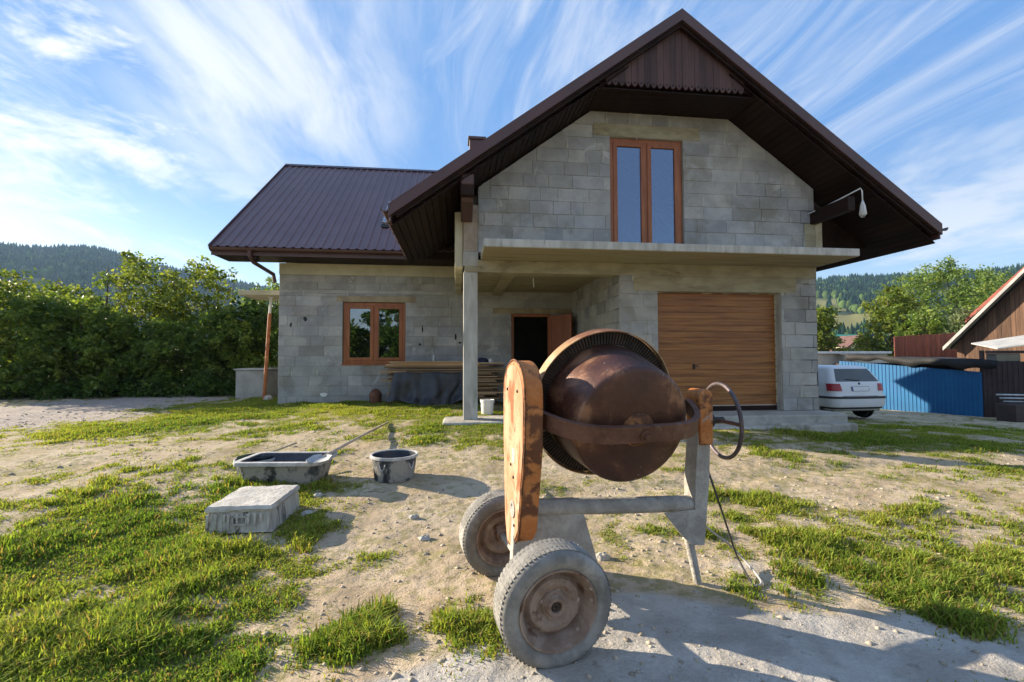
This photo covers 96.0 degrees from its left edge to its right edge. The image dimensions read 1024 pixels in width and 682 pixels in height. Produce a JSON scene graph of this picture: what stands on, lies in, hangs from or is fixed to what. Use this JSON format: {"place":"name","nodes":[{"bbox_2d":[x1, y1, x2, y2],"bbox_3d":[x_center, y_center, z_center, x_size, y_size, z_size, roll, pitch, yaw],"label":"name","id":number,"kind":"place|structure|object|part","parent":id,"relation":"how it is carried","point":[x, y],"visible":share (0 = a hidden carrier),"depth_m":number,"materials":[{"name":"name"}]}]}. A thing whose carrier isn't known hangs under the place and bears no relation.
{"place":"outdoors","nodes":[
{"label":"outdoors","id":0,"kind":"place"},
{"bbox_2d":[381,201,390,227],"bbox_3d":[-2.931,-3.370,12.270,0.900,1.070,1.236,0,-2,-7],"label":"roof window","id":1,"kind":"structure","parent":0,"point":[385,225],"depth_m":11.70,"materials":[{"name":"metal"}]},
{"bbox_2d":[385,332,398,356],"bbox_3d":[-2.993,0.157,11.630,0.400,0.760,0.060,0,-2,-7],"label":"window pane","id":2,"kind":"object","parent":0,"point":[391,344],"visible":0.57,"depth_m":11.62,"materials":[{"name":"clear glass"}]},
{"bbox_2d":[9,254,989,355],"bbox_3d":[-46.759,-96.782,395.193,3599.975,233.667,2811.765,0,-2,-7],"label":"hills","id":3,"kind":"structure","parent":0,"point":[846,317],"depth_m":651.05,"materials":[{"name":"green plant"}]},
{"bbox_2d":[0,240,1023,356],"bbox_3d":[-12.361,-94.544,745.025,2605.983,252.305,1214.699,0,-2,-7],"label":"forest","id":4,"kind":"object","parent":3,"relation":"on","point":[66,265],"visible":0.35,"depth_m":756.35,"materials":[{"name":"green plant"}]},
{"bbox_2d":[0,370,1023,681],"bbox_3d":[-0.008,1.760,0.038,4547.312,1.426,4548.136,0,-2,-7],"label":"ground","id":5,"kind":"structure","parent":0,"point":[734,630],"depth_m":3.35,"materials":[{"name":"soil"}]},
{"bbox_2d":[0,266,59,398],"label":"tree","id":6,"kind":"object","parent":5,"relation":"on","point":[12,286],"visible":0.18,"depth_m":13.98,"materials":[{"name":"green plant"}]},
{"bbox_2d":[0,285,98,397],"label":"tree","id":7,"kind":"object","parent":5,"relation":"on","point":[15,315],"visible":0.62,"depth_m":13.15,"materials":[{"name":"green plant"}]},
{"bbox_2d":[3,273,111,377],"bbox_3d":[-16.145,-0.120,16.227,3.344,4.251,3.512,-2,-3,36],"label":"tree","id":8,"kind":"object","parent":5,"relation":"on","point":[66,290],"visible":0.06,"depth_m":16.10,"materials":[{"name":"green plant"}]},
{"bbox_2d":[3,293,137,397],"bbox_3d":[-13.171,0.187,13.922,2.860,3.415,2.788,0,-2,-7],"label":"tree","id":9,"kind":"object","parent":5,"relation":"on","point":[80,305],"visible":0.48,"depth_m":13.35,"materials":[{"name":"green plant"}]},
{"bbox_2d":[66,304,147,396],"bbox_3d":[-11.764,0.440,13.671,2.166,2.971,2.142,0,-2,-7],"label":"bush","id":10,"kind":"object","parent":5,"relation":"on","point":[106,343],"visible":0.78,"depth_m":13.32,"materials":[{"name":"green plant"}]},
{"bbox_2d":[66,250,199,381],"bbox_3d":[-12.235,-0.597,15.306,3.669,5.018,3.238,0,-2,-7],"label":"tree","id":11,"kind":"object","parent":5,"relation":"on","point":[133,275],"visible":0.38,"depth_m":14.90,"materials":[{"name":"green plant"}]},
{"bbox_2d":[0,370,277,400],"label":"undergrowth","id":12,"kind":"object","parent":5,"relation":"on","point":[214,387],"visible":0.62,"depth_m":13.22,"materials":[{"name":"green plant"}]},
{"bbox_2d":[119,314,211,395],"bbox_3d":[-10.632,0.538,14.077,2.447,2.749,2.384,0,-2,-7],"label":"bush","id":13,"kind":"object","parent":5,"relation":"on","point":[162,362],"visible":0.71,"depth_m":13.70,"materials":[{"name":"green plant"}]},
{"bbox_2d":[139,255,241,381],"bbox_3d":[-11.040,-0.380,15.755,3.648,5.074,2.964,-1,-2,17],"label":"tree","id":14,"kind":"object","parent":5,"relation":"on","point":[212,274],"visible":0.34,"depth_m":15.69,"materials":[{"name":"green plant"}]},
{"bbox_2d":[182,308,264,387],"bbox_3d":[-8.999,0.377,14.464,2.285,2.863,2.672,1,-2,-32],"label":"bush","id":15,"kind":"object","parent":5,"relation":"on","point":[223,332],"visible":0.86,"depth_m":14.02,"materials":[{"name":"green plant"}]},
{"bbox_2d":[199,296,278,377],"bbox_3d":[-8.626,0.144,15.334,2.544,3.548,2.978,-2,-3,33],"label":"bush","id":16,"kind":"object","parent":5,"relation":"on","point":[256,319],"visible":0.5,"depth_m":14.94,"materials":[{"name":"green plant"}]},
{"bbox_2d":[204,485,299,533],"bbox_3d":[-2.176,1.411,3.918,0.528,0.213,0.632,0,-2,-6],"label":"concrete block","id":17,"kind":"object","parent":5,"relation":"on","point":[246,509],"visible":0.99,"depth_m":3.65,"materials":[{"name":"grey concrete"}]},
{"bbox_2d":[233,453,274,475],"bbox_3d":[-2.922,1.406,5.250,0.437,0.190,0.437,0,-2,-7],"label":"round tub","id":18,"kind":"object","parent":5,"relation":"on","point":[246,455],"visible":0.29,"depth_m":5.17,"materials":[{"name":"plastic"}]},
{"bbox_2d":[232,276,278,366],"bbox_3d":[-10.253,-0.358,19.786,2.788,4.782,2.949,-1,-2,31],"label":"tree","id":19,"kind":"object","parent":5,"relation":"on","point":[274,287],"visible":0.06,"depth_m":19.24,"materials":[{"name":"green plant"}]},
{"bbox_2d":[234,368,277,398],"bbox_3d":[-7.160,1.219,12.960,0.840,0.904,0.980,0,-2,-7],"label":"cistern","id":20,"kind":"object","parent":5,"relation":"on","point":[249,382],"visible":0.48,"depth_m":12.53,"materials":[{"name":"concrete"}]},
{"bbox_2d":[263,395,272,399],"bbox_3d":[-6.280,1.501,11.855,0.244,0.248,0.193,0,-2,-7],"label":"stone","id":21,"kind":"object","parent":5,"relation":"on","point":[267,397],"visible":0.56,"depth_m":11.80,"materials":[{"name":"grey stone"}]},
{"bbox_2d":[262,297,274,399],"bbox_3d":[-6.321,0.203,11.888,0.290,2.690,0.180,0,-2,-7],"label":"support prop","id":22,"kind":"object","parent":5,"relation":"on","point":[267,350],"visible":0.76,"depth_m":11.86,"materials":[{"name":"brown wood"}]},
{"bbox_2d":[233,451,337,484],"bbox_3d":[-2.450,1.391,5.034,0.926,0.248,0.588,0,-2,-1],"label":"trough","id":23,"kind":"object","parent":5,"relation":"on","point":[294,467],"visible":0.75,"depth_m":4.81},
{"bbox_2d":[269,442,296,451],"bbox_3d":[-2.777,1.276,5.412,0.042,0.099,0.528,-2,-3,35],"label":"stick","id":24,"kind":"object","parent":23,"relation":"in","point":[283,447],"visible":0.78,"depth_m":5.48,"materials":[{"name":"wood"}]},
{"bbox_2d":[306,421,388,465],"bbox_3d":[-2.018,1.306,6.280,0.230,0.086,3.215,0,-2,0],"label":"shovel","id":25,"kind":"object","parent":23,"relation":"on","point":[317,459],"visible":1,"depth_m":4.96,"materials":[{"name":"grey metal"}]},
{"bbox_2d":[301,510,312,515],"bbox_3d":[-1.794,1.506,4.027,0.098,0.057,0.085,-2,-3,35],"label":"stone","id":26,"kind":"object","parent":5,"relation":"on","point":[305,512],"visible":0.72,"depth_m":4.01,"materials":[{"name":"stone"}]},
{"bbox_2d":[313,492,324,496],"bbox_3d":[-1.896,1.510,4.508,0.094,0.058,0.086,2,-3,-44],"label":"stone","id":27,"kind":"object","parent":5,"relation":"on","point":[318,494],"visible":0.94,"depth_m":4.49,"materials":[{"name":"stone"}]},
{"bbox_2d":[369,389,381,402],"bbox_3d":[-3.287,1.320,11.099,0.298,0.340,0.298,0,-2,-7],"label":"rusty pot","id":28,"kind":"object","parent":5,"relation":"on","point":[375,395],"visible":0.9,"depth_m":10.99,"materials":[{"name":"brown metal"}]},
{"bbox_2d":[370,449,417,482],"bbox_3d":[-1.308,1.388,5.126,0.519,0.274,0.519,0,-2,-7],"label":"round tub","id":29,"kind":"object","parent":5,"relation":"on","point":[393,465],"visible":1,"depth_m":4.95,"materials":[{"name":"black plastic"}]},
{"bbox_2d":[408,514,418,518],"bbox_3d":[-0.857,1.534,4.024,0.096,0.052,0.066,0,-2,-7],"label":"stone","id":30,"kind":"object","parent":5,"relation":"on","point":[414,516],"visible":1,"depth_m":4.00,"materials":[{"name":"stone"}]},
{"bbox_2d":[385,372,462,405],"bbox_3d":[-1.932,1.087,10.415,1.796,0.760,0.357,0,-2,-7],"label":"tarpaulin","id":31,"kind":"object","parent":5,"relation":"on","point":[433,388],"visible":0.97,"depth_m":10.48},
{"bbox_2d":[418,535,430,540],"bbox_3d":[-0.684,1.536,3.594,0.107,0.047,0.081,0,-2,-7],"label":"stone","id":32,"kind":"object","parent":5,"relation":"on","point":[423,537],"visible":0.99,"depth_m":3.58,"materials":[{"name":"stone"}]},
{"bbox_2d":[480,399,493,414],"bbox_3d":[-0.481,1.282,8.965,0.281,0.286,0.278,0,-2,-7],"label":"bucket","id":33,"kind":"object","parent":5,"relation":"on","point":[487,405],"visible":0.92,"depth_m":8.86,"materials":[{"name":"white plastic"}]},
{"bbox_2d":[208,8,947,432],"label":"house","id":34,"kind":"structure","parent":5,"relation":"on","point":[664,188],"depth_m":8.85,"materials":[{"name":"grey brick"},{"name":"dark wood"},{"name":"concrete block"}]},
{"bbox_2d":[341,303,405,364],"bbox_3d":[-3.421,-0.174,11.471,1.556,1.555,0.140,0,-2,-7],"label":"window","id":35,"kind":"structure","parent":34,"relation":"in","point":[374,308],"depth_m":11.45,"materials":[{"name":"brown wood"}]},
{"bbox_2d":[511,314,572,361],"bbox_3d":[0.802,0.392,11.856,1.638,2.187,0.540,-1,-2,19],"label":"entrance door","id":36,"kind":"structure","parent":34,"relation":"in","point":[559,327],"depth_m":11.80,"materials":[{"name":"brown wood"}]},
{"bbox_2d":[610,138,681,243],"bbox_3d":[2.535,-2.697,8.744,1.421,2.244,0.093,0,-2,-7],"label":"window","id":37,"kind":"structure","parent":34,"relation":"in","point":[645,146],"depth_m":8.71,"materials":[{"name":"brown wood"}]},
{"bbox_2d":[658,293,776,410],"bbox_3d":[3.940,0.204,8.894,2.534,2.272,0.083,0,-2,-7],"label":"garage door","id":38,"kind":"structure","parent":34,"relation":"in","point":[704,339],"depth_m":8.91,"materials":[{"name":"brown wood"}]},
{"bbox_2d":[807,188,866,217],"bbox_3d":[6.087,-2.480,8.651,0.118,0.557,0.946,1,-3,-34],"label":"outdoor lamp","id":39,"kind":"object","parent":34,"relation":"hanging from","point":[862,212],"visible":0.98,"depth_m":8.31,"materials":[{"name":"white plastic"}]},
{"bbox_2d":[459,329,743,668],"bbox_3d":[0.597,0.721,2.742,1.664,1.596,1.152,0,-2,-16],"label":"concrete mixer","id":40,"kind":"object","parent":5,"relation":"on","point":[600,403],"visible":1,"depth_m":2.48,"materials":[{"name":"metal"}]},
{"bbox_2d":[706,474,762,586],"bbox_3d":[1.413,1.121,2.900,0.402,0.737,0.264,1,-2,-26],"label":"power cable","id":41,"kind":"object","parent":40,"relation":"attached to","point":[737,553],"visible":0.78,"depth_m":2.95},
{"bbox_2d":[596,552,609,560],"bbox_3d":[0.629,1.507,3.213,0.095,0.070,0.078,1,-2,-19],"label":"stone","id":42,"kind":"object","parent":5,"relation":"on","point":[602,556],"visible":0.77,"depth_m":3.19,"materials":[{"name":"stone"}]},
{"bbox_2d":[817,304,849,350],"bbox_3d":[26.392,0.604,39.433,4.277,7.555,4.049,-1,-2,14],"label":"tree","id":43,"kind":"object","parent":5,"relation":"on","point":[829,342],"visible":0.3,"depth_m":38.67,"materials":[{"name":"green plant"}]},
{"bbox_2d":[825,335,870,350],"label":"house","id":44,"kind":"structure","parent":5,"relation":"on","point":[849,341],"depth_m":64.60,"materials":[{"name":"brown tile"}]},
{"bbox_2d":[829,334,871,340],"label":"house","id":45,"kind":"structure","parent":5,"relation":"on","point":[844,335],"depth_m":85.13,"materials":[{"name":"white"}]},
{"bbox_2d":[818,365,885,417],"bbox_3d":[9.112,1.495,14.396,1.790,1.510,4.105,0,-2,-9],"label":"car","id":46,"kind":"object","parent":5,"relation":"on","point":[856,390],"visible":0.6,"depth_m":12.51,"materials":[{"name":"white paint"}]},
{"bbox_3d":[9.384,0.934,12.647,1.321,0.340,0.258,0,-2,-9],"label":"rear window","id":47,"kind":"part","parent":46,"relation":"part of","materials":[{"name":"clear glass"}]},
{"bbox_2d":[818,351,891,364],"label":"pale shed","id":48,"kind":"structure","parent":5,"relation":"on","point":[829,357],"depth_m":21.39,"materials":[{"name":"white concrete"}]},
{"bbox_2d":[850,281,928,362],"bbox_3d":[31.864,-0.522,38.443,5.236,9.087,5.463,1,-3,-35],"label":"tree","id":49,"kind":"object","parent":5,"relation":"on","point":[894,299],"visible":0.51,"depth_m":38.09,"materials":[{"name":"green plant"}]},
{"bbox_2d":[835,354,997,416],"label":"blue shed","id":50,"kind":"structure","parent":5,"relation":"on","point":[945,385],"depth_m":16.31,"materials":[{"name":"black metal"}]},
{"bbox_2d":[890,312,956,335],"bbox_3d":[29.297,0.839,32.648,3.953,5.852,3.472,-2,-3,38],"label":"tree","id":51,"kind":"object","parent":5,"relation":"on","point":[932,325],"visible":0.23,"depth_m":32.41,"materials":[{"name":"green plant"}]},
{"bbox_2d":[893,333,956,357],"bbox_3d":[26.203,0.868,28.320,6.081,2.907,0.090,0,-2,-7],"label":"board fence","id":52,"kind":"object","parent":5,"relation":"on","point":[928,345],"visible":0.3,"depth_m":28.17,"materials":[{"name":"red wood"}]},
{"bbox_2d":[890,255,1003,333],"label":"tree","id":53,"kind":"object","parent":5,"relation":"on","point":[949,273],"visible":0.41,"depth_m":45.15,"materials":[{"name":"green plant"}]},
{"bbox_2d":[935,307,976,333],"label":"tree","id":54,"kind":"object","parent":5,"relation":"on","point":[958,321],"visible":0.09,"depth_m":35.07,"materials":[{"name":"green plant"}]},
{"bbox_2d":[949,266,1013,314],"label":"tree","id":55,"kind":"object","parent":5,"relation":"on","point":[1002,276],"visible":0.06,"depth_m":50.59,"materials":[{"name":"green plant"}]},
{"bbox_2d":[943,268,1023,371],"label":"barn","id":56,"kind":"structure","parent":5,"relation":"on","point":[1000,315],"depth_m":22.50,"materials":[{"name":"brown wood"}]},
{"bbox_2d":[971,335,1023,417],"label":"dark shed","id":57,"kind":"structure","parent":5,"relation":"on","point":[1006,376],"depth_m":14.90,"materials":[{"name":"paint"}]},
{"bbox_2d":[996,403,1023,421],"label":"crate","id":58,"kind":"object","parent":5,"relation":"on","point":[1010,412],"visible":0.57,"depth_m":13.38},
{"bbox_2d":[999,397,1023,399],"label":"pole","id":59,"kind":"object","parent":58,"relation":"on","point":[1011,398],"visible":1,"depth_m":13.50,"materials":[{"name":"metal"}]},
{"bbox_2d":[996,394,1023,395],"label":"pole","id":60,"kind":"object","parent":59,"relation":"on","point":[1009,394],"visible":1,"depth_m":13.55,"materials":[{"name":"metal"}]},
{"bbox_2d":[1003,401,1023,402],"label":"pole","id":61,"kind":"object","parent":58,"relation":"on","point":[1013,401],"visible":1,"depth_m":13.56,"materials":[{"name":"metal"}]},
{"bbox_2d":[0,393,1023,681],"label":"grass","id":62,"kind":"structure","parent":0,"point":[48,639],"depth_m":3.16,"materials":[{"name":"green plant"}]},
{"bbox_2d":[0,0,1023,285],"label":"sky","id":63,"kind":"structure","parent":0,"point":[145,126],"materials":[{"name":"blue"}]},
{"bbox_2d":[965,267,1023,322],"bbox_3d":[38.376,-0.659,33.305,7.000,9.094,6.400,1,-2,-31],"label":"roof","id":64,"kind":"structure","parent":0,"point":[974,313],"depth_m":33.29,"materials":[{"name":"orange tile"}]},
{"bbox_3d":[-2.346,1.459,11.004,0.140,0.160,0.700,0,-2,-7],"label":"bearer","id":65,"kind":"object","parent":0,"visible":0},
{"bbox_2d":[478,397,498,398],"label":"plank","id":66,"kind":"object","parent":65,"relation":"on","point":[488,397],"visible":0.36,"depth_m":10.94,"materials":[{"name":"brown wood"}]},
{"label":"plank","id":67,"kind":"object","parent":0,"visible":0},
{"bbox_2d":[478,393,496,394],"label":"plank","id":68,"kind":"object","parent":67,"relation":"on","point":[487,393],"visible":0.29,"depth_m":10.86,"materials":[{"name":"brown wood"}]},
{"bbox_2d":[387,391,503,393],"bbox_3d":[-1.548,1.218,10.856,2.691,0.030,0.200,0,-2,-6],"label":"plank","id":69,"kind":"object","parent":68,"relation":"on","point":[484,392],"visible":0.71,"depth_m":10.88,"materials":[{"name":"brown wood"}]},
{"bbox_2d":[478,390,494,391],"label":"plank","id":70,"kind":"object","parent":69,"relation":"on","point":[486,390],"visible":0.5,"depth_m":10.92,"materials":[{"name":"brown wood"}]},
{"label":"plank","id":71,"kind":"object","parent":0,"visible":0},
{"bbox_2d":[478,378,503,379],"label":"plank","id":72,"kind":"object","parent":71,"relation":"on","point":[488,378],"visible":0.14,"depth_m":10.89,"materials":[{"name":"brown wood"}]},
{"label":"plank","id":73,"kind":"object","parent":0,"visible":0},
{"bbox_2d":[388,373,494,375],"bbox_3d":[-1.652,0.789,10.877,2.470,0.030,0.200,0,-2,-7],"label":"plank","id":74,"kind":"object","parent":73,"relation":"on","point":[478,374],"visible":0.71,"depth_m":10.89,"materials":[{"name":"brown wood"}]},
{"bbox_2d":[391,372,490,373],"bbox_3d":[-1.650,0.758,10.878,2.321,0.028,0.150,0,-2,-6],"label":"plank","id":75,"kind":"object","parent":74,"relation":"on","point":[478,372],"visible":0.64,"depth_m":10.90,"materials":[{"name":"brown wood"}]},
{"bbox_2d":[406,371,503,372],"bbox_3d":[-1.550,0.727,10.878,2.726,0.030,0.170,0,-2,-7],"label":"plank","id":76,"kind":"object","parent":75,"relation":"on","point":[446,371],"visible":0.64,"depth_m":10.78,"materials":[{"name":"brown wood"}]},
{"bbox_2d":[378,371,405,372],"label":"plank","id":77,"kind":"object","parent":76,"relation":"on","point":[390,371],"visible":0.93,"depth_m":10.51,"materials":[{"name":"brown wood"}]},
{"bbox_2d":[387,368,505,370],"bbox_3d":[-1.512,0.673,10.896,2.775,0.030,0.170,0,-2,-7],"label":"plank","id":78,"kind":"object","parent":76,"relation":"on","point":[444,369],"visible":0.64,"depth_m":10.79,"materials":[{"name":"brown wood"}]},
{"bbox_2d":[384,366,483,367],"bbox_3d":[-1.816,0.619,10.837,2.300,0.028,0.150,0,-2,-7],"label":"plank","id":79,"kind":"object","parent":78,"relation":"on","point":[431,367],"visible":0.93,"depth_m":10.75,"materials":[{"name":"brown wood"}]},
{"bbox_2d":[385,365,488,366],"bbox_3d":[-1.749,0.586,10.838,2.397,0.030,0.170,0,-2,-7],"label":"plank","id":80,"kind":"object","parent":79,"relation":"on","point":[427,365],"visible":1,"depth_m":10.72,"materials":[{"name":"brown wood"}]},
{"bbox_2d":[385,364,479,364],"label":"plank","id":81,"kind":"object","parent":80,"relation":"on","point":[425,364],"visible":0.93,"depth_m":10.73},
{"bbox_2d":[397,362,503,363],"bbox_3d":[-1.436,0.523,10.895,2.479,0.030,0.200,0,-2,-7],"label":"plank","id":82,"kind":"object","parent":81,"relation":"on","point":[455,363],"visible":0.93,"depth_m":10.83,"materials":[{"name":"brown wood"}]},
{"bbox_2d":[389,361,462,362],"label":"plank","id":83,"kind":"object","parent":82,"relation":"on","point":[421,361],"visible":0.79,"depth_m":10.66,"materials":[{"name":"brown wood"}]},
{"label":"plank","id":84,"kind":"object","parent":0,"visible":0},
{"bbox_2d":[416,368,454,368],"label":"plank","id":85,"kind":"object","parent":84,"relation":"on","point":[435,368],"visible":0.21,"depth_m":11.29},
{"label":"plank","id":86,"kind":"object","parent":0,"visible":0},
{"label":"plank","id":87,"kind":"object","parent":86,"relation":"on","visible":0},
{"bbox_2d":[478,357,488,361],"bbox_3d":[-0.725,0.458,11.204,0.342,0.115,0.253,0,-2,-7],"label":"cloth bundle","id":88,"kind":"object","parent":87,"relation":"on","point":[482,359],"visible":0.73,"depth_m":11.12,"materials":[{"name":"blue fabric"}]}
]}

